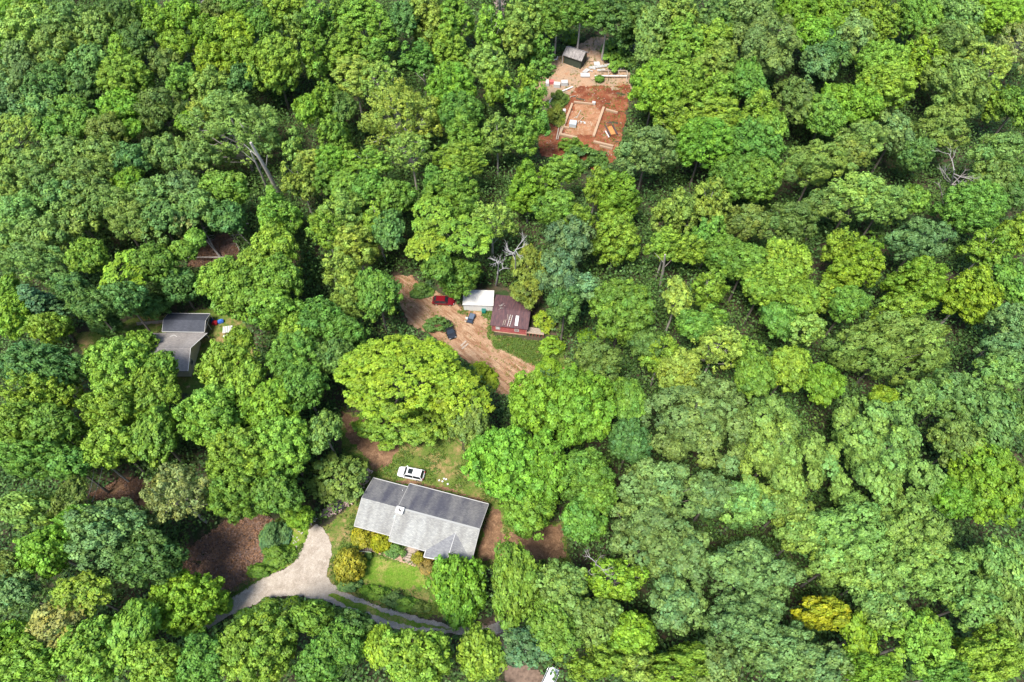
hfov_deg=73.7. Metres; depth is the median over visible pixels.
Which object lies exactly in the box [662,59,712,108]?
broadleaf tree
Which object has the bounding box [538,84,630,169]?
clay pit
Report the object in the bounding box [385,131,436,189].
broadleaf tree
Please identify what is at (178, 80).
broadleaf tree
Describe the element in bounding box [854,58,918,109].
broadleaf tree
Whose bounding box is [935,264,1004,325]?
broadleaf tree
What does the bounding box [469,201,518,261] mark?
broadleaf tree
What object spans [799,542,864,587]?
broadleaf tree
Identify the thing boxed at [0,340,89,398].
broadleaf tree
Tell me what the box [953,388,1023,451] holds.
broadleaf tree
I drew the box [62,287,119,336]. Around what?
broadleaf tree
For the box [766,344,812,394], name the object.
broadleaf tree
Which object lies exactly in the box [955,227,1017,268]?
broadleaf tree
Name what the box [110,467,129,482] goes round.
fallen log
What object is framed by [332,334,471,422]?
broadleaf tree
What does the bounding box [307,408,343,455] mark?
broadleaf tree
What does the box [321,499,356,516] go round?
firewood
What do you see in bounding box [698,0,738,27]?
broadleaf tree
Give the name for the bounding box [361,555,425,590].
lawn
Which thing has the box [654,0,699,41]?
broadleaf tree
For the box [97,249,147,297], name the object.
broadleaf tree
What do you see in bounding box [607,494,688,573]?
broadleaf tree
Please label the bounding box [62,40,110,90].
broadleaf tree
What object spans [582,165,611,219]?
broadleaf tree
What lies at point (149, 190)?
broadleaf tree
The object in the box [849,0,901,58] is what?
broadleaf tree
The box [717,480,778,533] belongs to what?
broadleaf tree
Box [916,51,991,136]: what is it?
broadleaf tree
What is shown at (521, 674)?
dirt lane
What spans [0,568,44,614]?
broadleaf tree
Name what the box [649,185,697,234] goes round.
broadleaf tree
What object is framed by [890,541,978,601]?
broadleaf tree
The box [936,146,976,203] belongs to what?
dead tree
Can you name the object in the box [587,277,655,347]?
broadleaf tree
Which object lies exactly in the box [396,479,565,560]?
dirt track
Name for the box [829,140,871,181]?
broadleaf tree
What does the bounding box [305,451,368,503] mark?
broadleaf tree
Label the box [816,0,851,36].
broadleaf tree
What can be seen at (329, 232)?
broadleaf tree
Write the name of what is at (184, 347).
old house
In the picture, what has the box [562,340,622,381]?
broadleaf tree
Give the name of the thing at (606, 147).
footing form
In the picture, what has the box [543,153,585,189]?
broadleaf tree
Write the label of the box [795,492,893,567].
broadleaf tree
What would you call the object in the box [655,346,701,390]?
broadleaf tree
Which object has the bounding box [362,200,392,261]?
broadleaf tree
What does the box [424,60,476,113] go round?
broadleaf tree
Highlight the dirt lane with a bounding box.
[459,612,543,681]
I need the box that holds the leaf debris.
[86,233,273,593]
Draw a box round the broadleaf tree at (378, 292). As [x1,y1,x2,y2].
[353,266,403,331]
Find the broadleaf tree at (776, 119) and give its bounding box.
[757,105,789,139]
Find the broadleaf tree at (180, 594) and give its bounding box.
[147,568,230,636]
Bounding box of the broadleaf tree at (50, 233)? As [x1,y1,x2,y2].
[17,214,79,274]
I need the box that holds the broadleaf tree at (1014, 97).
[985,85,1023,146]
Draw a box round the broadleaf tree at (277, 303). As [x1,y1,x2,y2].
[240,286,303,330]
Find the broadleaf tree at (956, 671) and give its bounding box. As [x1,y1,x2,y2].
[911,656,973,681]
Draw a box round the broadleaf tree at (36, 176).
[18,161,59,197]
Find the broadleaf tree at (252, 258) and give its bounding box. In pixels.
[230,246,271,275]
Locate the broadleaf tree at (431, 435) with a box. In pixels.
[395,399,452,446]
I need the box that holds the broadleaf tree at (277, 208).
[256,185,303,234]
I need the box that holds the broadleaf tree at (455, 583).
[423,552,488,631]
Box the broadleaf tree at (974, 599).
[934,572,1017,632]
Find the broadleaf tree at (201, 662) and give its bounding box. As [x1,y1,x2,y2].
[175,626,229,681]
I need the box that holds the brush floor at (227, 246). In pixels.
[186,236,238,265]
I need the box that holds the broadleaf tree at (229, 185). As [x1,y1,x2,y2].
[198,170,250,229]
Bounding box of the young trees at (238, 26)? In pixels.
[0,0,1023,670]
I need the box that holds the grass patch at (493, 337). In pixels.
[472,311,564,369]
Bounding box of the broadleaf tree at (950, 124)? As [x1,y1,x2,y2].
[909,103,970,175]
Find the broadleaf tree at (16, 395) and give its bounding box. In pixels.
[0,369,59,404]
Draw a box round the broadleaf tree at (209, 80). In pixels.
[188,64,239,126]
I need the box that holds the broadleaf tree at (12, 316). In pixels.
[0,290,40,341]
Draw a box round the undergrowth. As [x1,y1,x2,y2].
[0,0,1023,681]
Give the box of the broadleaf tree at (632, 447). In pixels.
[607,414,652,471]
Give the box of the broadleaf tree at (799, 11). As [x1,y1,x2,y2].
[772,0,821,29]
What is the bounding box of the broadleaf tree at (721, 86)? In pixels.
[701,69,735,105]
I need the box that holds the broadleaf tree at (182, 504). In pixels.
[139,462,211,525]
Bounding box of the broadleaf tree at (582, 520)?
[559,492,608,544]
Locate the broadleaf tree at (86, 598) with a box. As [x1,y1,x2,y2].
[48,570,122,617]
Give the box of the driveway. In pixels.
[203,524,504,635]
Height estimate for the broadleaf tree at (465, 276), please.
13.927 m
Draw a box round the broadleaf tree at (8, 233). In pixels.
[0,218,50,279]
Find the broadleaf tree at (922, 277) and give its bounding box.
[878,255,949,311]
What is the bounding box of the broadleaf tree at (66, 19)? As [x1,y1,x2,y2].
[34,0,89,39]
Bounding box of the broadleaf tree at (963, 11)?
[933,0,985,36]
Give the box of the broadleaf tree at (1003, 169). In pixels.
[964,158,1018,187]
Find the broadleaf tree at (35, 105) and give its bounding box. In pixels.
[9,92,57,125]
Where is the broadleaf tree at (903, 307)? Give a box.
[868,290,927,324]
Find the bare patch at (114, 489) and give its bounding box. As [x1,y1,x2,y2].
[97,477,151,510]
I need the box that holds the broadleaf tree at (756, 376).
[732,350,776,407]
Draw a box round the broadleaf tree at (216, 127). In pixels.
[176,89,289,173]
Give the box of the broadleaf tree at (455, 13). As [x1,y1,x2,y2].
[437,0,475,37]
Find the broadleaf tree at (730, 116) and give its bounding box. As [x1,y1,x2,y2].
[678,96,743,166]
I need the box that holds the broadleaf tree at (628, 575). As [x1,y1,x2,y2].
[584,555,649,601]
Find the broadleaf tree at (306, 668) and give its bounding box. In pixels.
[290,637,343,681]
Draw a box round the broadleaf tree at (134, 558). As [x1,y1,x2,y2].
[108,528,189,589]
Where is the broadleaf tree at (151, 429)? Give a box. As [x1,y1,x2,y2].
[128,398,187,470]
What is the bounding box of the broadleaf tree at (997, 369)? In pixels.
[972,352,1023,393]
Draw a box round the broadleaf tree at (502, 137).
[480,110,518,177]
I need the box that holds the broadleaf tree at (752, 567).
[705,536,806,604]
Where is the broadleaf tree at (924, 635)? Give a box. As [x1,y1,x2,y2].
[877,606,958,677]
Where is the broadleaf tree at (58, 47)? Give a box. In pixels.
[25,23,78,72]
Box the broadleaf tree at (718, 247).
[701,233,749,273]
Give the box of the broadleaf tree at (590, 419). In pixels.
[540,362,617,447]
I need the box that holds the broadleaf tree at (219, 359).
[192,338,260,394]
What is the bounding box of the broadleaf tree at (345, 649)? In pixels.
[310,614,366,666]
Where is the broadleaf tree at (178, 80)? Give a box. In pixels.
[165,62,199,101]
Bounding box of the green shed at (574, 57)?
[562,46,588,70]
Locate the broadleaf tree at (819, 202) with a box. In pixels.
[800,183,850,243]
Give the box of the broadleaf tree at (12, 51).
[0,34,42,73]
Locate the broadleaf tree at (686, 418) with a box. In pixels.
[639,371,756,476]
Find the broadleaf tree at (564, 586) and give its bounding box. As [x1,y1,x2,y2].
[534,557,590,616]
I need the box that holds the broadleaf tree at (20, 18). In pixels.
[0,0,57,47]
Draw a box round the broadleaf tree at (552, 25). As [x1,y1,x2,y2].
[540,0,575,56]
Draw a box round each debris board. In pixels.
[580,73,589,76]
[589,64,606,68]
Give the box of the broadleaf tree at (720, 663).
[693,637,746,681]
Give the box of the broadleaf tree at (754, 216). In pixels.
[724,203,772,242]
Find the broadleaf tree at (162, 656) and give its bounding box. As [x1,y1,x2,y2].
[124,638,184,681]
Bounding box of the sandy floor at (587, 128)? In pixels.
[565,104,599,135]
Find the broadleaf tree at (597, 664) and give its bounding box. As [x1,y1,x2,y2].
[565,642,629,681]
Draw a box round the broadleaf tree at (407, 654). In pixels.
[378,626,453,681]
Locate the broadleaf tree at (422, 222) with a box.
[411,194,455,234]
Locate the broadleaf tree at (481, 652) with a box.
[455,621,507,681]
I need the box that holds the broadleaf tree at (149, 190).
[130,173,180,238]
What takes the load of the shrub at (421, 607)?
on the yard grass at (454, 452)
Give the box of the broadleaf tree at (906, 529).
[871,485,954,575]
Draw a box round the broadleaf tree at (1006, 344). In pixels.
[971,329,1023,377]
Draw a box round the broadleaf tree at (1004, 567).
[967,532,1023,595]
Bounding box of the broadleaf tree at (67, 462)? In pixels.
[44,445,109,492]
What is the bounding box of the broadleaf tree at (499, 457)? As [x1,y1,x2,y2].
[460,424,538,502]
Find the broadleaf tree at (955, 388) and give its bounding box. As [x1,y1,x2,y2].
[917,368,983,425]
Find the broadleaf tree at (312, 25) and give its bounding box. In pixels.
[295,0,338,42]
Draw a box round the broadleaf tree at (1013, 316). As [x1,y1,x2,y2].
[971,302,1023,360]
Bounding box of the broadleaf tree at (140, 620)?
[104,597,166,672]
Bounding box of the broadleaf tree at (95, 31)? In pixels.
[73,5,117,54]
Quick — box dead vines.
[493,0,505,19]
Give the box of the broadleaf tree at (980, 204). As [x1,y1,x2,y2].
[928,178,1010,239]
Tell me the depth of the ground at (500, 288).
137.34 m
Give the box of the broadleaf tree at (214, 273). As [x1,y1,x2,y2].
[192,254,242,315]
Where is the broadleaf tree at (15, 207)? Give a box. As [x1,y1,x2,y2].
[0,189,53,240]
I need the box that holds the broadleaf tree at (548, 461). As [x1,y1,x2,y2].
[518,429,573,504]
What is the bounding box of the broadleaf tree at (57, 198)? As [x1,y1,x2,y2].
[33,177,90,235]
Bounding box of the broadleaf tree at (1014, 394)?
[986,388,1023,433]
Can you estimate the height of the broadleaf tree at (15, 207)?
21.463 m
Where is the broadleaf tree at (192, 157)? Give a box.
[172,140,223,178]
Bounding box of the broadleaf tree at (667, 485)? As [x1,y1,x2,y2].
[616,456,702,521]
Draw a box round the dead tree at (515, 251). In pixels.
[503,231,526,277]
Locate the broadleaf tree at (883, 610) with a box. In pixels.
[852,587,909,636]
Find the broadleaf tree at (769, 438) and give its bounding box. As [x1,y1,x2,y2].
[731,393,826,507]
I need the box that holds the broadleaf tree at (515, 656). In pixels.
[500,625,551,669]
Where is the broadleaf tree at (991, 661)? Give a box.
[951,622,1023,681]
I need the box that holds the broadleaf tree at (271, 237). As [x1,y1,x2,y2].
[248,220,299,260]
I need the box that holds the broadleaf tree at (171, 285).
[156,267,199,309]
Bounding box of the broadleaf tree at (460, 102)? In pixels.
[437,89,484,132]
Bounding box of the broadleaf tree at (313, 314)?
[295,295,342,338]
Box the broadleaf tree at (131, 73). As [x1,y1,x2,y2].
[94,53,154,98]
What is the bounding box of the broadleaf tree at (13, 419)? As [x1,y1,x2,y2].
[0,400,39,444]
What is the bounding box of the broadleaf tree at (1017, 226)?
[987,211,1023,254]
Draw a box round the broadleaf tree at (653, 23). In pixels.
[633,4,672,63]
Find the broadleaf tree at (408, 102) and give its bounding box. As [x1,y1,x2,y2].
[356,77,442,159]
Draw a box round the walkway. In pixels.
[371,550,415,566]
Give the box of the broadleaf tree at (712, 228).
[689,214,726,271]
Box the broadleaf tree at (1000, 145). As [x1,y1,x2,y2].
[964,131,1023,172]
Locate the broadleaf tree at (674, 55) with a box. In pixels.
[657,40,691,69]
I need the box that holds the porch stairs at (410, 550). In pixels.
[402,547,418,563]
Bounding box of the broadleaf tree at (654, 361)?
[635,333,678,386]
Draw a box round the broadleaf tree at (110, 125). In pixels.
[83,110,131,144]
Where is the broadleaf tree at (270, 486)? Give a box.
[251,467,305,519]
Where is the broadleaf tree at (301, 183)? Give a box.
[279,154,320,214]
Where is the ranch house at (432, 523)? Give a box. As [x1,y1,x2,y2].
[354,477,488,559]
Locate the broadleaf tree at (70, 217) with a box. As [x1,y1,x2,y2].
[56,196,110,257]
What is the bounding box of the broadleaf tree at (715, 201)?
[692,175,731,231]
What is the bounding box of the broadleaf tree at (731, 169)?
[706,154,757,207]
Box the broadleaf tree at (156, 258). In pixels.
[128,240,182,303]
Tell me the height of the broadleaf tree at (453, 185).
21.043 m
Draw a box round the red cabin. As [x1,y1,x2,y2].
[490,294,530,335]
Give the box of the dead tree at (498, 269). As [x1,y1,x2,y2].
[490,255,510,285]
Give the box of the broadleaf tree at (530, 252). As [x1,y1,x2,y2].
[509,243,546,291]
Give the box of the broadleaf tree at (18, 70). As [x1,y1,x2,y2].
[4,58,52,104]
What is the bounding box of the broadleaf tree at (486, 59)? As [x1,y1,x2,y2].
[465,42,508,109]
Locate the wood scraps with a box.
[540,39,630,97]
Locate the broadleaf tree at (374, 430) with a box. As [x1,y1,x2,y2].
[349,399,432,450]
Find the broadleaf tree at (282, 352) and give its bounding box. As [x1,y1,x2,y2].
[264,330,322,378]
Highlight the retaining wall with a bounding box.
[136,320,162,324]
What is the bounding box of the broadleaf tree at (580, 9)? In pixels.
[559,0,600,48]
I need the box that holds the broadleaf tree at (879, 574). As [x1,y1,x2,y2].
[838,547,906,600]
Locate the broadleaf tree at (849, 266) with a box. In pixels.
[821,239,885,300]
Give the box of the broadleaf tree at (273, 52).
[244,30,302,111]
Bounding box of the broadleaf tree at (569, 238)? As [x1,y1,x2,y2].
[541,213,597,263]
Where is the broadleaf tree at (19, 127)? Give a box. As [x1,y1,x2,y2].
[0,111,41,167]
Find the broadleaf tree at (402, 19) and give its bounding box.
[386,0,420,65]
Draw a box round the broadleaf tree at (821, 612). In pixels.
[790,595,851,631]
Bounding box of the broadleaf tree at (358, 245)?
[332,224,380,275]
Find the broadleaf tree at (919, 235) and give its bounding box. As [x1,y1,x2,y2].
[884,216,959,271]
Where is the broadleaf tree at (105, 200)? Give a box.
[82,186,139,247]
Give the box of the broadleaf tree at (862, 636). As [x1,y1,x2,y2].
[824,611,879,661]
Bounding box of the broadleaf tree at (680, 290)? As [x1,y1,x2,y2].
[662,275,693,334]
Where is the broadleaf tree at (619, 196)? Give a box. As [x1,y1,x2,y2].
[596,170,641,219]
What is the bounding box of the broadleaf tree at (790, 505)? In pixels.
[759,486,815,530]
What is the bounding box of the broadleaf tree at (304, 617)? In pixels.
[286,599,335,636]
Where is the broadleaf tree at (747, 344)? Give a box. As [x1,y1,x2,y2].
[726,335,766,381]
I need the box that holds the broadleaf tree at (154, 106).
[133,87,191,135]
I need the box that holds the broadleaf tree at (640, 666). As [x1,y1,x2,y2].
[613,648,654,681]
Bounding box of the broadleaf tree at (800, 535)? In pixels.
[771,511,828,558]
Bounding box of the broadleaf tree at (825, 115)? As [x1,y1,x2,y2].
[802,93,848,148]
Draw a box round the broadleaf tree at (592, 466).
[557,447,616,502]
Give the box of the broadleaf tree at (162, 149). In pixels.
[139,131,183,173]
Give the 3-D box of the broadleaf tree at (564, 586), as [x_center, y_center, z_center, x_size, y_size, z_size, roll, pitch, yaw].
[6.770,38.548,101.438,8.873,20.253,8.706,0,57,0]
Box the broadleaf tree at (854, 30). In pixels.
[831,8,877,81]
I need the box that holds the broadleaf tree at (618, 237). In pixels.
[590,209,641,269]
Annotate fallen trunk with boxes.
[188,256,226,257]
[202,227,215,249]
[206,236,219,255]
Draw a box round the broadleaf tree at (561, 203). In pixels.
[528,188,581,243]
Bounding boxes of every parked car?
[397,465,424,481]
[432,295,454,305]
[444,320,455,339]
[542,664,560,681]
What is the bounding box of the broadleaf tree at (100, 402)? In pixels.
[74,380,144,426]
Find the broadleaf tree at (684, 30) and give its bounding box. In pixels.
[662,12,707,66]
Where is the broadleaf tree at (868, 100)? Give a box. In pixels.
[841,80,885,128]
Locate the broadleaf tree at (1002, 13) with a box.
[973,0,1023,38]
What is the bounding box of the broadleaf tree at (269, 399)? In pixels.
[237,376,301,427]
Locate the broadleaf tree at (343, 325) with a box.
[321,310,370,351]
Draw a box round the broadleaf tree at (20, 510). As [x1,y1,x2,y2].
[0,490,55,531]
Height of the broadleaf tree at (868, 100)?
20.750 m
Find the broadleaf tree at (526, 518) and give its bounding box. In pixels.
[496,488,560,540]
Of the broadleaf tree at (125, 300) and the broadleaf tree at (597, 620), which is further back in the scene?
the broadleaf tree at (125, 300)
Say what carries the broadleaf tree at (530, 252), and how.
on the ground at (500, 288)
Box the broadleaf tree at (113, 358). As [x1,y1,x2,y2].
[80,334,150,388]
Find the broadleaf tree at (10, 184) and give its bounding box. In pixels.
[0,164,41,201]
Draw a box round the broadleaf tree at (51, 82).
[19,59,74,106]
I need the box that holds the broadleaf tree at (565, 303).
[546,284,582,339]
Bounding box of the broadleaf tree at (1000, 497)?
[945,437,1023,528]
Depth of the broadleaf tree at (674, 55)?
153.93 m
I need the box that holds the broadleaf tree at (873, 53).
[853,38,912,79]
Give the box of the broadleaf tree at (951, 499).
[931,475,976,519]
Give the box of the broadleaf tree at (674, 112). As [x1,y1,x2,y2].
[652,96,689,161]
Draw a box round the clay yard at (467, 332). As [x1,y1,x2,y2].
[393,275,535,395]
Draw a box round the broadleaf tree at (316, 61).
[300,32,336,81]
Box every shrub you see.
[213,593,233,613]
[233,607,261,620]
[246,562,274,577]
[254,596,289,614]
[258,520,292,555]
[262,544,297,568]
[278,595,306,609]
[306,598,332,615]
[332,607,371,621]
[333,546,366,585]
[336,579,363,592]
[350,528,378,549]
[359,584,375,594]
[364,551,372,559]
[366,584,391,600]
[368,533,393,553]
[379,591,405,607]
[383,542,408,558]
[395,597,421,612]
[409,282,435,299]
[409,600,431,613]
[410,550,423,563]
[418,555,433,575]
[422,315,453,332]
[467,360,499,394]
[532,310,556,334]
[534,355,561,379]
[538,335,565,355]
[546,103,565,127]
[550,89,569,107]
[558,137,583,151]
[561,27,579,44]
[564,144,600,171]
[577,327,597,342]
[587,150,608,167]
[594,74,604,82]
[600,36,630,73]
[616,51,635,69]
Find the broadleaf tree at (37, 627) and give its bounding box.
[24,600,85,655]
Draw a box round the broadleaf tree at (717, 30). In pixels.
[692,17,736,74]
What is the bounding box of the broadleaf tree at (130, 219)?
[102,199,161,242]
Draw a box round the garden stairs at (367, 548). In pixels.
[359,546,371,551]
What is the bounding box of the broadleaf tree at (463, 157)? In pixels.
[432,142,488,175]
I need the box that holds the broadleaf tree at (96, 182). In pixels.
[67,172,128,237]
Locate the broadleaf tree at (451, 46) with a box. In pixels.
[431,24,470,65]
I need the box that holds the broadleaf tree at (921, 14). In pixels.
[893,0,944,45]
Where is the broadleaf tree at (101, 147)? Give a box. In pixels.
[75,132,126,169]
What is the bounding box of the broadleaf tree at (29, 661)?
[0,636,61,681]
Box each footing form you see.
[559,133,576,137]
[563,103,572,126]
[574,101,592,104]
[592,107,604,136]
[593,140,613,147]
[599,145,611,149]
[606,108,617,113]
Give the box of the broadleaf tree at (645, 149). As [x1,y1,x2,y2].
[611,124,678,194]
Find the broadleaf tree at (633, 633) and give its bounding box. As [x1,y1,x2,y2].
[606,609,658,656]
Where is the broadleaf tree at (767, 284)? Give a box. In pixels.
[734,261,790,324]
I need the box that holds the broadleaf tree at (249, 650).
[214,600,298,681]
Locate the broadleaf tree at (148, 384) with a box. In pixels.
[130,363,180,421]
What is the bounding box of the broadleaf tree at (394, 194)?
[371,176,418,237]
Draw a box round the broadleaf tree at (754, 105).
[737,88,778,152]
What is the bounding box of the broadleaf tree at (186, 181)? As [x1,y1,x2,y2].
[159,169,207,230]
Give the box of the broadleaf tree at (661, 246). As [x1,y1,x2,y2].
[642,224,680,281]
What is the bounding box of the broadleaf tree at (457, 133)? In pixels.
[447,113,486,177]
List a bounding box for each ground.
[0,0,1023,681]
[537,37,632,124]
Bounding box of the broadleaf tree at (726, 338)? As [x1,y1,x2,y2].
[688,325,745,383]
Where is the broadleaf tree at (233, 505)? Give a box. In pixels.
[205,469,262,525]
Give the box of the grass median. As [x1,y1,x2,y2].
[328,593,450,629]
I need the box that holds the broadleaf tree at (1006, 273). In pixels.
[991,255,1023,304]
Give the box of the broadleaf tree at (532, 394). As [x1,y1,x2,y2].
[507,370,558,435]
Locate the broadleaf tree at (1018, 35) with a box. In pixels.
[986,21,1023,81]
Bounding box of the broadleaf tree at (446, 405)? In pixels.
[428,372,495,427]
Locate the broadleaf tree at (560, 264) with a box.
[534,246,579,295]
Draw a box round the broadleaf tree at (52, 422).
[23,402,88,451]
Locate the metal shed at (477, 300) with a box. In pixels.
[462,290,493,310]
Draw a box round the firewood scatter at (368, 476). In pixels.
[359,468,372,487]
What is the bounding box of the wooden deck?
[527,327,543,336]
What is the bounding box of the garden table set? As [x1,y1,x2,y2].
[223,325,232,336]
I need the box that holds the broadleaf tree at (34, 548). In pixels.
[12,523,79,581]
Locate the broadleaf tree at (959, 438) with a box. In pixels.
[926,417,988,468]
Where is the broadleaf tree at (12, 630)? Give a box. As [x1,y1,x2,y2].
[0,617,33,659]
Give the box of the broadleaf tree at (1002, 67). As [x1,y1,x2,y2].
[963,41,1019,86]
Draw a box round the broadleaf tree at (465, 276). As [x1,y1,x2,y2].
[434,256,483,299]
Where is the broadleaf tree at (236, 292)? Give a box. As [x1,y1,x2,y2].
[209,266,263,333]
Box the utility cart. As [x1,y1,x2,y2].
[466,313,475,323]
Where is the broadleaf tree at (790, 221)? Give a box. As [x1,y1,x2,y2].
[762,201,820,243]
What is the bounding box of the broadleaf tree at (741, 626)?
[700,591,788,652]
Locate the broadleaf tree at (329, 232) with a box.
[304,209,342,252]
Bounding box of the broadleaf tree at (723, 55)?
[692,36,737,84]
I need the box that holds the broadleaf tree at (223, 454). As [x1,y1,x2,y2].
[205,425,281,488]
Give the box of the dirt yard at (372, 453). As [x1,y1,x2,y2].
[340,410,398,470]
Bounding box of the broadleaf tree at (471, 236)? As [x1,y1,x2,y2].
[435,215,494,260]
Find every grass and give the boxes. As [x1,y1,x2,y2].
[74,37,630,393]
[226,308,570,617]
[323,407,572,618]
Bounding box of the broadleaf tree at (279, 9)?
[262,0,307,56]
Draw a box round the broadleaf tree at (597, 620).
[570,593,623,649]
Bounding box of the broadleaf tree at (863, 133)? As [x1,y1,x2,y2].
[833,118,887,182]
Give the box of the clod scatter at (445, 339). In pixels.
[397,281,518,390]
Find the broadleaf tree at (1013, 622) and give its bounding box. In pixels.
[955,579,1023,650]
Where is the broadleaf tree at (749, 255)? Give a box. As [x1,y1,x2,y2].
[718,243,768,302]
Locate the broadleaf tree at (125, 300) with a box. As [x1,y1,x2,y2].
[98,280,151,331]
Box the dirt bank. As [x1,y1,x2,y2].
[73,307,253,394]
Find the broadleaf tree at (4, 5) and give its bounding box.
[0,0,44,30]
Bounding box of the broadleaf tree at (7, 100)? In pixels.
[0,70,40,143]
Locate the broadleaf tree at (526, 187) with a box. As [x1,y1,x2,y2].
[505,157,553,223]
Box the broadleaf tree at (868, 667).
[839,652,905,681]
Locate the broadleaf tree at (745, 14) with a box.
[729,0,773,46]
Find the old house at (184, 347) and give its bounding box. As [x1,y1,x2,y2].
[125,333,206,376]
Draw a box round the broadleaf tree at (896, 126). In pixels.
[871,108,917,172]
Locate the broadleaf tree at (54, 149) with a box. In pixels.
[36,134,81,171]
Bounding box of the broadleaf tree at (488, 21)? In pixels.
[474,3,507,51]
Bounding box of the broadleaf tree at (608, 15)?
[585,0,631,60]
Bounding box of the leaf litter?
[183,517,264,590]
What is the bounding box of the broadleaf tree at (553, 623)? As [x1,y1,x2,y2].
[525,595,584,664]
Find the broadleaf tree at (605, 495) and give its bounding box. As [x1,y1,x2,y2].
[575,478,617,517]
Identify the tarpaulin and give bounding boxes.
[333,500,342,510]
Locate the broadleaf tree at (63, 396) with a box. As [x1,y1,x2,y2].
[24,374,85,423]
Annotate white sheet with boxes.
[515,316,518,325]
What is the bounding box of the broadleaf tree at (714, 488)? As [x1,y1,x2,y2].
[686,468,736,522]
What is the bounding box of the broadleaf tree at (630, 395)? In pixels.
[612,377,647,420]
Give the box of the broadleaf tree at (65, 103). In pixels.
[47,93,93,138]
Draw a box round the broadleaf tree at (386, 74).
[358,59,403,125]
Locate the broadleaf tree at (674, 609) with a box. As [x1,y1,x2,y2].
[646,572,709,637]
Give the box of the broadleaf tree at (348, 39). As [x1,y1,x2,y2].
[326,22,370,65]
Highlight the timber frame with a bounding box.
[595,70,627,81]
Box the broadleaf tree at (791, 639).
[734,620,821,680]
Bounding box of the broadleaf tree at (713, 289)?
[690,267,730,311]
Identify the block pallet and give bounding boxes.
[553,81,559,87]
[561,80,567,85]
[569,120,576,127]
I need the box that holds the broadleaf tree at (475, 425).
[446,390,491,448]
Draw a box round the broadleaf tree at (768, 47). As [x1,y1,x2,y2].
[727,9,803,98]
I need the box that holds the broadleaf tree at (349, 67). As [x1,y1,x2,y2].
[330,54,371,116]
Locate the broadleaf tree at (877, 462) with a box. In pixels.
[818,394,946,519]
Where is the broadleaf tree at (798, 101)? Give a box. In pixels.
[772,75,817,124]
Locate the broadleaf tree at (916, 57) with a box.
[905,34,947,90]
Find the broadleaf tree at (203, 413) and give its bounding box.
[171,382,247,445]
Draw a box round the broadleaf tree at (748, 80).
[728,56,769,107]
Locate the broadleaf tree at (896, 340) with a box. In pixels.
[821,310,951,386]
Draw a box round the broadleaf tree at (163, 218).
[137,197,187,262]
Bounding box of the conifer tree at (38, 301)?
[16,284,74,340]
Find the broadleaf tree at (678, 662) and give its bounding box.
[648,641,710,681]
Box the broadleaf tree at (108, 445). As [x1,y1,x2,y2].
[80,419,149,475]
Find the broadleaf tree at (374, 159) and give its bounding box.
[346,145,394,174]
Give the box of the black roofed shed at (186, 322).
[162,313,212,337]
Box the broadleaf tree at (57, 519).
[49,504,91,526]
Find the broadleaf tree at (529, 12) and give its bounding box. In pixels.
[504,0,544,45]
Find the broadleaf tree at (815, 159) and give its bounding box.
[780,138,858,203]
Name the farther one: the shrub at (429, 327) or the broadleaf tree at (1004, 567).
the shrub at (429, 327)
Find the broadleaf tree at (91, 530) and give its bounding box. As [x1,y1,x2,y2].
[59,496,154,573]
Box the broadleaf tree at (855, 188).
[828,171,890,233]
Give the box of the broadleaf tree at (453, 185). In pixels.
[424,165,479,206]
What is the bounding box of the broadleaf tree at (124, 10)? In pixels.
[95,0,146,66]
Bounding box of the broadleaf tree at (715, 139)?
[675,115,734,189]
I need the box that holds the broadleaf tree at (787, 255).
[765,236,814,283]
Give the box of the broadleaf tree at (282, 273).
[252,251,303,297]
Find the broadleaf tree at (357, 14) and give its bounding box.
[337,0,386,36]
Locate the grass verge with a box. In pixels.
[237,521,309,593]
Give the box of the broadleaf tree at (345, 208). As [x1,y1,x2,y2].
[317,188,368,235]
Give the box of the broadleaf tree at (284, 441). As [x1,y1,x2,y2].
[248,414,312,477]
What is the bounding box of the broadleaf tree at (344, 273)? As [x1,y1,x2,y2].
[321,246,364,289]
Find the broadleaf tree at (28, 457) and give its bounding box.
[0,437,68,481]
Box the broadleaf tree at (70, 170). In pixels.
[53,155,115,185]
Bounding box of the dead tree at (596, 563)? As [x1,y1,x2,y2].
[584,551,612,577]
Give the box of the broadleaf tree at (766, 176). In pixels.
[737,156,784,212]
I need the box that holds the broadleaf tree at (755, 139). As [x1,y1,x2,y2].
[725,115,787,165]
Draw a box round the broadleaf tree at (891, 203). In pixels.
[851,183,913,240]
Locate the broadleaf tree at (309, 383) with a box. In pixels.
[282,360,329,416]
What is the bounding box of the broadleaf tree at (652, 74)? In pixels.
[627,56,683,125]
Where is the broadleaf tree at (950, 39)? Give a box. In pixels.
[914,19,973,94]
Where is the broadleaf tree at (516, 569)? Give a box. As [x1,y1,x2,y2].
[490,531,542,632]
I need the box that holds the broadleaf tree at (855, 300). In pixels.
[821,285,874,341]
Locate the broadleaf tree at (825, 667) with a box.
[788,641,855,681]
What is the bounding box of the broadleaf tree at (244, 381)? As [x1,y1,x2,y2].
[220,361,267,411]
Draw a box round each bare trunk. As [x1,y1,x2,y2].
[242,151,266,186]
[244,142,280,193]
[415,72,427,99]
[498,0,504,30]
[655,253,667,285]
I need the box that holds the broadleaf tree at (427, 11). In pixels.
[407,0,445,48]
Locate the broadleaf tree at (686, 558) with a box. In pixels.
[647,519,712,588]
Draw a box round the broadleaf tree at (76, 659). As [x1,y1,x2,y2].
[49,614,125,681]
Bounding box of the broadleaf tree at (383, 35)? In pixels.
[365,12,400,52]
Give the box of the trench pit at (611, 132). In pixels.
[604,122,617,135]
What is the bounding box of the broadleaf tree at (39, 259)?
[0,239,65,282]

